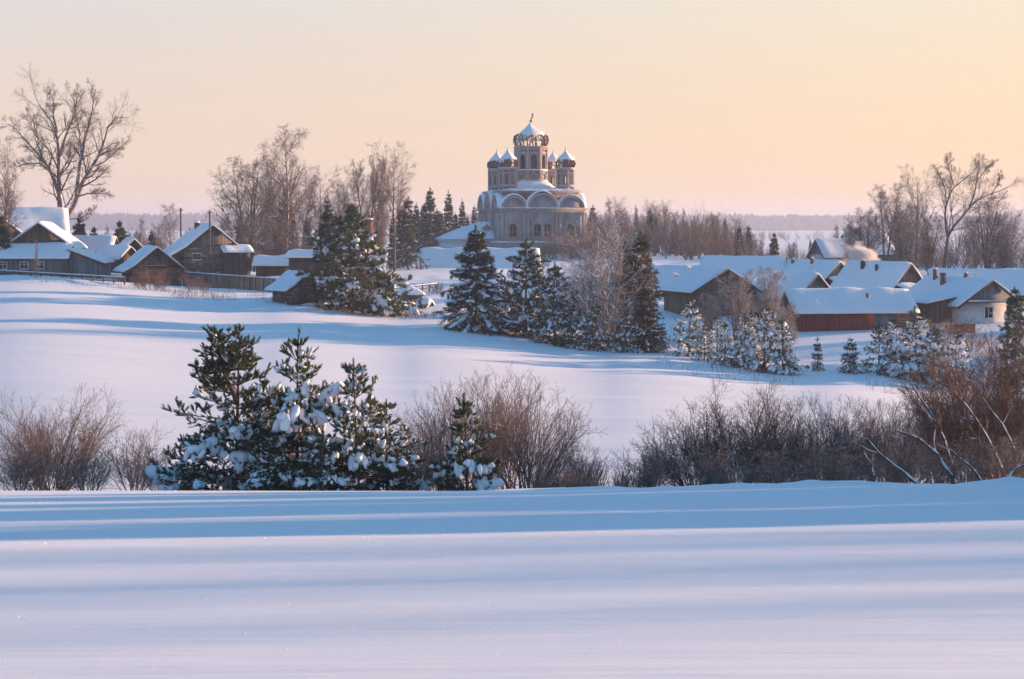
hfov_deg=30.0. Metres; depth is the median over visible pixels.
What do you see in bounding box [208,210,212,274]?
utility pole
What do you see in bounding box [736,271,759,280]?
shed
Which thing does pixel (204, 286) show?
bare shrub
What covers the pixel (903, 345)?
pine tree
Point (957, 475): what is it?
willow shrub
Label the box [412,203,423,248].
spruce tree
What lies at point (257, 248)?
bare tree
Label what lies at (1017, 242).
bare tree
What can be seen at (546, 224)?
window
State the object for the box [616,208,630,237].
bare tree
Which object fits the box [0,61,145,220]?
old tree
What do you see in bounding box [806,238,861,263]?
cottage
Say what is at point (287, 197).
birch tree
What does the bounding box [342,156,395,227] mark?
bare tree
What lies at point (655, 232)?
spruce tree
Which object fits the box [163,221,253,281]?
log house
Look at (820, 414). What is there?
willow shrub
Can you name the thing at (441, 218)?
spruce tree
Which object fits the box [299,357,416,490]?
pine tree
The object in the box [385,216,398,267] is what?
spruce tree
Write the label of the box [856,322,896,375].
pine tree
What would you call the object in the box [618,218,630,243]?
bare tree
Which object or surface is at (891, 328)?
pine tree
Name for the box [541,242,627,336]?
birch tree
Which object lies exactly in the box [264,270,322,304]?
log shed
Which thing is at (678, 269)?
cottage
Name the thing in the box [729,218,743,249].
birch tree
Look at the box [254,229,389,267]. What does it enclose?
scrub
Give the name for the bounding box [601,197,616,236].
birch tree
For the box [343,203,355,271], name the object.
spruce tree
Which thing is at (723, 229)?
bare tree
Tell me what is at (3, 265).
window
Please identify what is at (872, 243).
bare tree
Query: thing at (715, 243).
spruce tree
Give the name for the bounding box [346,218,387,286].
brick house
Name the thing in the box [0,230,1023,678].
snow ground
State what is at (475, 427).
willow shrub
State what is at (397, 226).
spruce tree
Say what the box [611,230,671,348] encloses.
spruce tree
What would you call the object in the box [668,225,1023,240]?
scrub
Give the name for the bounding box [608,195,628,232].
birch tree
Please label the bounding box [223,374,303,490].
pine tree
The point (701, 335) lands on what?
pine tree
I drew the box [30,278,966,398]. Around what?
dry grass
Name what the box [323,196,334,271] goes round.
spruce tree
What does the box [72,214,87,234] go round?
pine tree
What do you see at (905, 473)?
willow tree
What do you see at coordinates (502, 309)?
pine tree
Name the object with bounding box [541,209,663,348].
birch tree
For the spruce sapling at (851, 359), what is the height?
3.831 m
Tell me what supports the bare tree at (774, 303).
on the snow ground at (882, 594)
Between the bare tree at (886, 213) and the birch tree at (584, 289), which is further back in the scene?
the bare tree at (886, 213)
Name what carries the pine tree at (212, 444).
on the snow ground at (882, 594)
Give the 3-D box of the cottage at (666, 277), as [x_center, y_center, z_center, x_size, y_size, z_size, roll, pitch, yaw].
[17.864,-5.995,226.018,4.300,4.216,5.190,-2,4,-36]
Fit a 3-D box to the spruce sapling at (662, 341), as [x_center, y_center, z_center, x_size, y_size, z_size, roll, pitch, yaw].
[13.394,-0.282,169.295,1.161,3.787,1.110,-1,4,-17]
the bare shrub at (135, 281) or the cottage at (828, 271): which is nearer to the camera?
the bare shrub at (135, 281)
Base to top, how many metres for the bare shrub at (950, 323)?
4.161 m
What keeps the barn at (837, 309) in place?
on the snow ground at (882, 594)
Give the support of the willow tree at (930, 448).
on the snow ground at (882, 594)
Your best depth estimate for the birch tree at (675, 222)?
379.07 m
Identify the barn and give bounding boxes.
[7,207,69,232]
[419,247,541,268]
[658,265,762,316]
[700,255,786,272]
[777,287,919,331]
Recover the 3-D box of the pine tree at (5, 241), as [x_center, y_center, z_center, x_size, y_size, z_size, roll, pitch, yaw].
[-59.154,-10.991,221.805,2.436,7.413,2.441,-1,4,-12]
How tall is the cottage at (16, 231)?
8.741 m
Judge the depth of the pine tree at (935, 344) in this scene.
160.05 m
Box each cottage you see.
[0,220,114,278]
[4,223,21,238]
[72,235,118,252]
[643,265,659,270]
[648,271,677,296]
[657,264,689,274]
[752,270,830,313]
[786,257,844,285]
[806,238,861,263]
[830,259,921,288]
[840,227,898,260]
[909,267,1023,323]
[927,267,973,275]
[974,268,1023,296]
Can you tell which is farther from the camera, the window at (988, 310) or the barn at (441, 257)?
the barn at (441, 257)
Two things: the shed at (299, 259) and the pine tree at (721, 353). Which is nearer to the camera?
the pine tree at (721, 353)
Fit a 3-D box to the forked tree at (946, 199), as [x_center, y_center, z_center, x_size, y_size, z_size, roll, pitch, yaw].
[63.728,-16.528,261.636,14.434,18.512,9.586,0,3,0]
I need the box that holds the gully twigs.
[527,451,674,487]
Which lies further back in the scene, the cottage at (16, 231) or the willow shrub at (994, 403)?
the cottage at (16, 231)
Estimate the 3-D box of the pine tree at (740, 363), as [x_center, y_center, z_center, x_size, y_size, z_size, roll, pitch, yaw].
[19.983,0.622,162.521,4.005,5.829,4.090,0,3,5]
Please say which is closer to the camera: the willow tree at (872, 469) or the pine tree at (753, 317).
the willow tree at (872, 469)
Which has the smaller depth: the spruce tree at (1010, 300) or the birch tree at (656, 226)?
the spruce tree at (1010, 300)
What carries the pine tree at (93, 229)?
on the snow ground at (882, 594)
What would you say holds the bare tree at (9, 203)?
on the snow ground at (882, 594)
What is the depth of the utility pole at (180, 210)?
235.51 m
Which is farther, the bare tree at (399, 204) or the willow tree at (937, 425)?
the bare tree at (399, 204)
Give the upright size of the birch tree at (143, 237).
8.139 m
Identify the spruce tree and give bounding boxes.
[148,231,155,245]
[254,183,282,251]
[269,192,296,249]
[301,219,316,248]
[311,204,347,283]
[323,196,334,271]
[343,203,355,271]
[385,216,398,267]
[386,208,418,262]
[388,196,429,269]
[411,203,432,252]
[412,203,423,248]
[420,188,436,244]
[429,208,442,246]
[431,211,447,243]
[433,224,521,335]
[443,190,454,232]
[450,213,459,229]
[458,201,465,227]
[465,215,469,225]
[470,205,476,223]
[588,205,597,227]
[597,237,634,341]
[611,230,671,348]
[625,283,661,352]
[646,209,653,238]
[651,216,661,252]
[671,229,683,254]
[711,231,720,254]
[721,217,730,251]
[733,226,744,255]
[743,232,752,253]
[744,226,753,252]
[997,286,1023,358]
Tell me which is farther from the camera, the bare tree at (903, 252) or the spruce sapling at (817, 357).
the bare tree at (903, 252)
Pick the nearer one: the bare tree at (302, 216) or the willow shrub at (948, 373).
the willow shrub at (948, 373)
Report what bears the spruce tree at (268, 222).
on the snow ground at (882, 594)
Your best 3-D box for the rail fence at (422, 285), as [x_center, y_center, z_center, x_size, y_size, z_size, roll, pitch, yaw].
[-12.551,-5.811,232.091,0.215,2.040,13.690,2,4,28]
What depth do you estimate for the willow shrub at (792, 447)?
71.70 m
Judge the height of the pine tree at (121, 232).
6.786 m
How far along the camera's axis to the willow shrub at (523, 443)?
73.44 m
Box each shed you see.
[96,244,136,273]
[112,244,184,285]
[120,237,147,265]
[251,254,288,276]
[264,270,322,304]
[284,249,316,271]
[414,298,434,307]
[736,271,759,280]
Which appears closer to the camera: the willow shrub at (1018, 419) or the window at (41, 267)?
the willow shrub at (1018, 419)
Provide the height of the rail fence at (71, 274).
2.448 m
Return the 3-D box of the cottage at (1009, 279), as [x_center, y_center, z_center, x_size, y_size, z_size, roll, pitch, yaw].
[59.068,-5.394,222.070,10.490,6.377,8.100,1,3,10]
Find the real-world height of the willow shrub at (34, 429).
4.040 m
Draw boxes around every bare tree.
[0,175,25,239]
[128,229,141,242]
[151,222,169,249]
[196,155,295,269]
[220,217,246,243]
[236,214,270,271]
[267,214,291,255]
[277,222,305,254]
[278,176,331,248]
[295,163,348,231]
[318,179,370,237]
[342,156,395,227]
[366,140,417,271]
[366,158,392,250]
[594,215,609,247]
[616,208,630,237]
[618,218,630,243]
[635,221,648,246]
[693,291,722,334]
[707,212,721,250]
[712,269,756,344]
[718,224,730,250]
[743,266,790,349]
[752,239,764,255]
[771,302,804,360]
[787,242,797,258]
[837,206,891,260]
[841,224,865,261]
[864,182,913,260]
[877,201,938,260]
[881,215,923,269]
[896,164,940,268]
[909,213,949,271]
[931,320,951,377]
[951,189,1023,268]
[984,222,1021,268]
[996,210,1023,267]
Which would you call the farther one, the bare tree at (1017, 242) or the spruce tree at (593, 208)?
the spruce tree at (593, 208)
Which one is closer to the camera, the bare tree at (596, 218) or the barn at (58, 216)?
the barn at (58, 216)
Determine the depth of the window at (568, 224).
374.65 m
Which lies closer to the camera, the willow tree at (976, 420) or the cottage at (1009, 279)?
the willow tree at (976, 420)
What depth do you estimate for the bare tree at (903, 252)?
267.14 m
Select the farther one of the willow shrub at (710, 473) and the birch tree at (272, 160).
the birch tree at (272, 160)
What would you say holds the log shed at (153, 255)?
on the snow ground at (882, 594)
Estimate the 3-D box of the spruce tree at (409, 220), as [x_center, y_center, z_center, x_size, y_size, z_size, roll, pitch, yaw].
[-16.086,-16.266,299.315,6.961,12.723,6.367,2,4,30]
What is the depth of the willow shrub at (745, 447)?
72.63 m
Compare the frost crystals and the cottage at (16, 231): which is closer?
the frost crystals
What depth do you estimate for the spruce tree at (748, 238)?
355.31 m
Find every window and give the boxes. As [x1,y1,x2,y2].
[0,262,6,269]
[20,262,28,269]
[35,262,43,269]
[508,222,518,236]
[532,222,542,236]
[543,222,552,236]
[565,222,575,236]
[984,306,993,318]
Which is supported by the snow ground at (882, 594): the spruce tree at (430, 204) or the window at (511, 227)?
the spruce tree at (430, 204)
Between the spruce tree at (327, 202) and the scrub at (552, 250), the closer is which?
the spruce tree at (327, 202)
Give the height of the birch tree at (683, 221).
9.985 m
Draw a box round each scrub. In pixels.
[88,224,234,248]
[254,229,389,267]
[532,218,629,260]
[571,205,761,260]
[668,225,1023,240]
[720,243,806,258]
[881,213,1023,269]
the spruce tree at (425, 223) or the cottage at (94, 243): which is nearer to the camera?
the cottage at (94, 243)
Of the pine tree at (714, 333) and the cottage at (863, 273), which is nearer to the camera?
the pine tree at (714, 333)
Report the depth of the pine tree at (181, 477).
69.54 m
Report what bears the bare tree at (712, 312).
on the snow ground at (882, 594)
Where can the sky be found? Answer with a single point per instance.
(756, 107)
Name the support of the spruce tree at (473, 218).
on the snow ground at (882, 594)
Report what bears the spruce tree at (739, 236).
on the snow ground at (882, 594)
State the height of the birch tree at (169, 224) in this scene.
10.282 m
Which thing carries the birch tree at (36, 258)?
on the snow ground at (882, 594)
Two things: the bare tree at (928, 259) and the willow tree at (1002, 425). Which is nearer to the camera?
the willow tree at (1002, 425)
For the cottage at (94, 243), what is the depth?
248.72 m
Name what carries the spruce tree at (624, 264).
on the snow ground at (882, 594)
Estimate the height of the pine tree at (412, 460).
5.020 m
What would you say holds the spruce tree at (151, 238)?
on the snow ground at (882, 594)
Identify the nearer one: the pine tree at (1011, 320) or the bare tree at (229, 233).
the pine tree at (1011, 320)
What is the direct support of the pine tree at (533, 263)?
on the snow ground at (882, 594)
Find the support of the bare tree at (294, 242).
on the snow ground at (882, 594)
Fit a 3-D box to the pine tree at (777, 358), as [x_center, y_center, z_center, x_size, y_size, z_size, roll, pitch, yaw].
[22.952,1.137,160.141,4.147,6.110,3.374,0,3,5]
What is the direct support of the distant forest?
on the snow ground at (882, 594)
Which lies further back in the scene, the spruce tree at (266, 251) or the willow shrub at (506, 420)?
the spruce tree at (266, 251)
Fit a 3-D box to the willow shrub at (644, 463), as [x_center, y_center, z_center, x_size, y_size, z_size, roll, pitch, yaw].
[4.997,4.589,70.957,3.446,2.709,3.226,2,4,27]
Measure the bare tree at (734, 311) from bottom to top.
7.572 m
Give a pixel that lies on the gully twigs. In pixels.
(588, 480)
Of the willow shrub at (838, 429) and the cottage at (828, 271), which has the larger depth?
the cottage at (828, 271)
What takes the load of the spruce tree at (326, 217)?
on the snow ground at (882, 594)
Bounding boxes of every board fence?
[182,271,277,291]
[945,323,975,332]
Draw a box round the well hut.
[397,284,424,300]
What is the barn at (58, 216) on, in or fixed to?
on the snow ground at (882, 594)
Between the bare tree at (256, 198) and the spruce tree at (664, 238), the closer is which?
the bare tree at (256, 198)
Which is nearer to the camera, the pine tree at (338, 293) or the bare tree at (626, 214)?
the pine tree at (338, 293)
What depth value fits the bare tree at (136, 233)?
289.77 m
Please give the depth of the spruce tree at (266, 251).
261.59 m
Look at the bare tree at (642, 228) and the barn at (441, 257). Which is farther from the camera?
the bare tree at (642, 228)
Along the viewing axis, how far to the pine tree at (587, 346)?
169.84 m
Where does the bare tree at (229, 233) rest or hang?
on the snow ground at (882, 594)
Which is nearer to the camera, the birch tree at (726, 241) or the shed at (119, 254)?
the shed at (119, 254)
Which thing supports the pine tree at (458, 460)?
on the snow ground at (882, 594)
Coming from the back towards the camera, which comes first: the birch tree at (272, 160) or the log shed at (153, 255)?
the birch tree at (272, 160)
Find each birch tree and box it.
[0,137,25,232]
[31,237,40,271]
[133,218,147,245]
[157,203,179,244]
[249,141,295,252]
[259,124,318,249]
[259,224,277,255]
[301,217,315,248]
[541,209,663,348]
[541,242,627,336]
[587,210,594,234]
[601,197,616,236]
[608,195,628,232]
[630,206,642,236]
[639,199,656,240]
[650,203,664,231]
[652,216,661,253]
[658,199,672,251]
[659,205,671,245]
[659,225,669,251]
[668,211,683,240]
[680,207,686,234]
[721,231,734,254]
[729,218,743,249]
[958,216,982,268]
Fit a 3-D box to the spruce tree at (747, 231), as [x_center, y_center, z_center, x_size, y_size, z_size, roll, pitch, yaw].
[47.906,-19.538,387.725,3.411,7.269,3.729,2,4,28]
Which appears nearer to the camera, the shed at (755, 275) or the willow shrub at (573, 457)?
the willow shrub at (573, 457)
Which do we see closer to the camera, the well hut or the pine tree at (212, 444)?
the pine tree at (212, 444)
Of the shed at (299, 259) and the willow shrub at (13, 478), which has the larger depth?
the shed at (299, 259)
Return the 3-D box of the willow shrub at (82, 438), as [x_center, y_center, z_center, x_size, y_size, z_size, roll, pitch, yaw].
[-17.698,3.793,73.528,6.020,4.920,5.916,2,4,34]
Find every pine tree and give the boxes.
[0,213,10,248]
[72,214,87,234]
[90,226,97,234]
[113,221,128,243]
[145,323,309,490]
[155,437,219,490]
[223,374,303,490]
[228,327,347,490]
[240,427,305,490]
[281,204,428,317]
[293,434,353,490]
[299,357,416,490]
[341,399,431,490]
[426,392,504,490]
[488,237,558,337]
[492,288,511,330]
[525,262,593,346]
[552,286,597,347]
[572,302,615,351]
[608,306,643,353]
[667,295,713,357]
[689,322,716,361]
[705,313,731,353]
[707,323,741,366]
[726,314,765,370]
[738,301,789,374]
[739,309,760,353]
[763,317,809,374]
[768,233,778,255]
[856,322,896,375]
[880,316,918,373]
[886,305,942,383]
[904,324,953,383]
[929,331,973,390]
[990,295,1023,386]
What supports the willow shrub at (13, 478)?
on the snow ground at (882, 594)
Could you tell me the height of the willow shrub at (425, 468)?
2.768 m
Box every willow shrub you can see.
[0,382,128,490]
[0,401,104,490]
[0,426,58,490]
[35,435,124,490]
[86,414,173,490]
[134,450,169,490]
[370,431,438,490]
[382,405,450,490]
[391,364,542,488]
[398,385,510,489]
[413,446,469,490]
[451,368,608,488]
[456,368,568,489]
[519,454,561,487]
[551,427,613,482]
[605,428,691,487]
[629,397,742,486]
[651,376,826,483]
[681,441,763,484]
[723,390,854,482]
[728,438,807,482]
[775,392,892,480]
[788,432,882,481]
[806,392,895,479]
[824,398,946,482]
[836,396,927,482]
[855,426,948,483]
[882,318,1023,479]
[890,362,1023,481]
[891,377,997,483]
[901,429,1001,483]
[951,421,1023,480]
[954,353,1023,477]
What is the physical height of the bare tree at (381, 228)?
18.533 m
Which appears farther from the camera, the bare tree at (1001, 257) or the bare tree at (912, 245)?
the bare tree at (912, 245)
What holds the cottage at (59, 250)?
on the snow ground at (882, 594)
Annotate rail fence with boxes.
[0,269,124,284]
[379,282,436,294]
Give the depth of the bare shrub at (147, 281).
207.69 m
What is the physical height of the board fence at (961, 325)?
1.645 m
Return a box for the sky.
[0,0,1023,216]
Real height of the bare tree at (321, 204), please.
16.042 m
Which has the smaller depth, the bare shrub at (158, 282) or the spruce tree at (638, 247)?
the spruce tree at (638, 247)
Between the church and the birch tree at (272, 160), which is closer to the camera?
the birch tree at (272, 160)
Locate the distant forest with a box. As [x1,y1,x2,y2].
[0,211,1023,230]
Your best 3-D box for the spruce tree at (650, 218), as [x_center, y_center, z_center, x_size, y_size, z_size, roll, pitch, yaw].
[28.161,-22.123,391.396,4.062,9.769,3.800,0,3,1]
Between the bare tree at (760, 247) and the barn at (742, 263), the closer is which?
the barn at (742, 263)
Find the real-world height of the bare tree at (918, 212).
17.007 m
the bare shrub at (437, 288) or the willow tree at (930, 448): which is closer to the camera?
the willow tree at (930, 448)
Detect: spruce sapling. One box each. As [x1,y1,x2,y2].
[657,317,668,352]
[811,336,825,370]
[836,338,865,373]
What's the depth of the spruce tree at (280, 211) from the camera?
290.96 m
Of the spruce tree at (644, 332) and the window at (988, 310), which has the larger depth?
the window at (988, 310)
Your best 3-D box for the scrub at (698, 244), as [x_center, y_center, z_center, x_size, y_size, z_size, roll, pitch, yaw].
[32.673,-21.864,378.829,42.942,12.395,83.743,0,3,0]
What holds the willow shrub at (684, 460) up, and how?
on the snow ground at (882, 594)
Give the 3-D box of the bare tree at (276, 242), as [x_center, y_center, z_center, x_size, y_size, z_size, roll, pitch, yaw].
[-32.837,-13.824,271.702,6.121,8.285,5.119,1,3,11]
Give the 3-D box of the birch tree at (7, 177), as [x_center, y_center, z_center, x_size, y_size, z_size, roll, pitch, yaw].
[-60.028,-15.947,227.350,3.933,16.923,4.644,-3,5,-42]
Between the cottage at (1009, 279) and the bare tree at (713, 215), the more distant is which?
the bare tree at (713, 215)
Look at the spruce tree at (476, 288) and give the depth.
175.95 m
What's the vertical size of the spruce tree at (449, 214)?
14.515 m
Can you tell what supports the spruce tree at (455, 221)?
on the snow ground at (882, 594)
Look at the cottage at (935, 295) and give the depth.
190.76 m
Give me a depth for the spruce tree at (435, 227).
383.92 m
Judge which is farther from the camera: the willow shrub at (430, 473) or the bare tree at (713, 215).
the bare tree at (713, 215)
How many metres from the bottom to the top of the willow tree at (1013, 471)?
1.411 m
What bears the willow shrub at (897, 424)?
on the snow ground at (882, 594)
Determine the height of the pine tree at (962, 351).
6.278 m
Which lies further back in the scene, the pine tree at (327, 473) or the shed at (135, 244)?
the shed at (135, 244)
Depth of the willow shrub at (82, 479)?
70.60 m
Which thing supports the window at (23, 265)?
in the cottage at (59, 250)
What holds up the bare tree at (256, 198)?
on the snow ground at (882, 594)
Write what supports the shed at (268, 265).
on the snow ground at (882, 594)
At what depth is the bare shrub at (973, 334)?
175.94 m
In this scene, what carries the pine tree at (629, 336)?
on the snow ground at (882, 594)
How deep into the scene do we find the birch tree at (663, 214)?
409.35 m
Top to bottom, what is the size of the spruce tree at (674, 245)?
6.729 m
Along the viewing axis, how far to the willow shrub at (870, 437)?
72.99 m
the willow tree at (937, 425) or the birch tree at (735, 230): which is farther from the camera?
the birch tree at (735, 230)
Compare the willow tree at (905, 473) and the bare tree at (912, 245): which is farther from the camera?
the bare tree at (912, 245)
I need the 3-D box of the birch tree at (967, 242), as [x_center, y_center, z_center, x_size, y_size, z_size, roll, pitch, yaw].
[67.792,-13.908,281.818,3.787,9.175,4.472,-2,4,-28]
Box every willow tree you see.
[854,429,918,482]
[855,443,876,481]
[880,411,957,483]
[895,363,956,479]
[934,443,983,480]
[948,380,1003,475]
[973,385,1015,449]
[1008,453,1023,476]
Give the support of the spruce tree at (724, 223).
on the snow ground at (882, 594)
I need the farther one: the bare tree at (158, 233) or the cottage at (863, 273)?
the bare tree at (158, 233)
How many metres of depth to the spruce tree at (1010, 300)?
173.94 m
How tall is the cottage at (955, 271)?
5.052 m
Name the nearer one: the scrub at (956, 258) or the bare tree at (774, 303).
the bare tree at (774, 303)
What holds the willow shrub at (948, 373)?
on the snow ground at (882, 594)
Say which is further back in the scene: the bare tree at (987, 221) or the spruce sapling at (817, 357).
the bare tree at (987, 221)
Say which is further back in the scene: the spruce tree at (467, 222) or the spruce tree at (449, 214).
the spruce tree at (449, 214)
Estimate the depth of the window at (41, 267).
220.62 m
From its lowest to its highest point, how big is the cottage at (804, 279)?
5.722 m
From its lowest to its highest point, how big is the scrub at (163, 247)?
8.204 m
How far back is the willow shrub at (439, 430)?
77.83 m
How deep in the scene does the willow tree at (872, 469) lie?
69.17 m
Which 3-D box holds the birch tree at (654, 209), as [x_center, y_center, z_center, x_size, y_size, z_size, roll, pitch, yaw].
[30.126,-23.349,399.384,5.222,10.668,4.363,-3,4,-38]
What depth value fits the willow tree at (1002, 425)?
72.62 m
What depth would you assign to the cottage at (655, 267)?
255.69 m
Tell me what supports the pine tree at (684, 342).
on the snow ground at (882, 594)
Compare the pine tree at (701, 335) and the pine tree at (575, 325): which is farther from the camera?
the pine tree at (575, 325)
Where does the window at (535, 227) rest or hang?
in the church
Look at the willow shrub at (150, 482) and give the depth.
71.27 m
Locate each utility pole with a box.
[179,208,182,236]
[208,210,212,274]
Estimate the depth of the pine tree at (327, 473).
67.84 m
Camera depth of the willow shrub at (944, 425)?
75.80 m
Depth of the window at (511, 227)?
372.55 m
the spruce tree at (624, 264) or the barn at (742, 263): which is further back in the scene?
the barn at (742, 263)
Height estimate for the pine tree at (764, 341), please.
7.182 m
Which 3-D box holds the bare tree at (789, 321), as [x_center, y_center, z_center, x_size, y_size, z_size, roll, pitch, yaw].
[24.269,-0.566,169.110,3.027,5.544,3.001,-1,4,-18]
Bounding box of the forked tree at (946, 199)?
[928,151,1023,267]
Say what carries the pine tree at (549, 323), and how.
on the snow ground at (882, 594)
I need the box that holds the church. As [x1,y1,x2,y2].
[435,113,589,253]
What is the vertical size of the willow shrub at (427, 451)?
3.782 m
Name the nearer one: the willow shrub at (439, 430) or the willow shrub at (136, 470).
the willow shrub at (136, 470)
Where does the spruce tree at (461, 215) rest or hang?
on the snow ground at (882, 594)
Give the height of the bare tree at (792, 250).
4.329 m
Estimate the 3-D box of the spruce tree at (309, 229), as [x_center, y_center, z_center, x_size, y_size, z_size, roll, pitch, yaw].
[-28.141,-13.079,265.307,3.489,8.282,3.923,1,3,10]
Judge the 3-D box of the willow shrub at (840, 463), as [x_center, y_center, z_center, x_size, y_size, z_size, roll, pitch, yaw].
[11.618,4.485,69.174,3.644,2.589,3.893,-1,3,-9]
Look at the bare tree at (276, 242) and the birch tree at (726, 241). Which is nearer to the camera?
the bare tree at (276, 242)
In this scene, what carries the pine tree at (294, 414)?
on the snow ground at (882, 594)
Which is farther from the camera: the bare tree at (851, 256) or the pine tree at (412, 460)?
the bare tree at (851, 256)
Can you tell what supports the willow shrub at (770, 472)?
on the snow ground at (882, 594)
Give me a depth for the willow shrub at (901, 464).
69.63 m
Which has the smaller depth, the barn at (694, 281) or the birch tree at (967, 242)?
the barn at (694, 281)
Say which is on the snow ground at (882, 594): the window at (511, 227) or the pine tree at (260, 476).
the pine tree at (260, 476)
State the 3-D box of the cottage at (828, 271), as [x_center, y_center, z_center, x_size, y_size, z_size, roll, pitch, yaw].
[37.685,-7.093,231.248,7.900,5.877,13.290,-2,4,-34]
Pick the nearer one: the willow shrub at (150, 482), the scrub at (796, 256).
the willow shrub at (150, 482)
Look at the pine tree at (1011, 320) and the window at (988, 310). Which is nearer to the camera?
the pine tree at (1011, 320)
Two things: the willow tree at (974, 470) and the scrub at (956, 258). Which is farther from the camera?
the scrub at (956, 258)
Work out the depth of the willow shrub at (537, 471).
70.33 m
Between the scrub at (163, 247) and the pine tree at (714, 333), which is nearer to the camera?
the pine tree at (714, 333)
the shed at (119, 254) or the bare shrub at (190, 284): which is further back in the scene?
the shed at (119, 254)
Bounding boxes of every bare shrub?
[127,273,152,288]
[129,261,170,289]
[151,274,171,290]
[177,271,202,292]
[196,282,212,291]
[428,284,443,291]
[922,305,975,345]
[958,318,992,351]
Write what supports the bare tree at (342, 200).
on the snow ground at (882, 594)
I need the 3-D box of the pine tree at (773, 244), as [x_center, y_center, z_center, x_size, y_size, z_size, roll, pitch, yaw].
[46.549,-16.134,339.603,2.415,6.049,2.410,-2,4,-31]
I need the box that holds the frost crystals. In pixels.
[1,500,1023,676]
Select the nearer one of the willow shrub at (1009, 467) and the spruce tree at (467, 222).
the willow shrub at (1009, 467)
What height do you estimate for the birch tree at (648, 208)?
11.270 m
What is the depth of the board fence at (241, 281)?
217.96 m

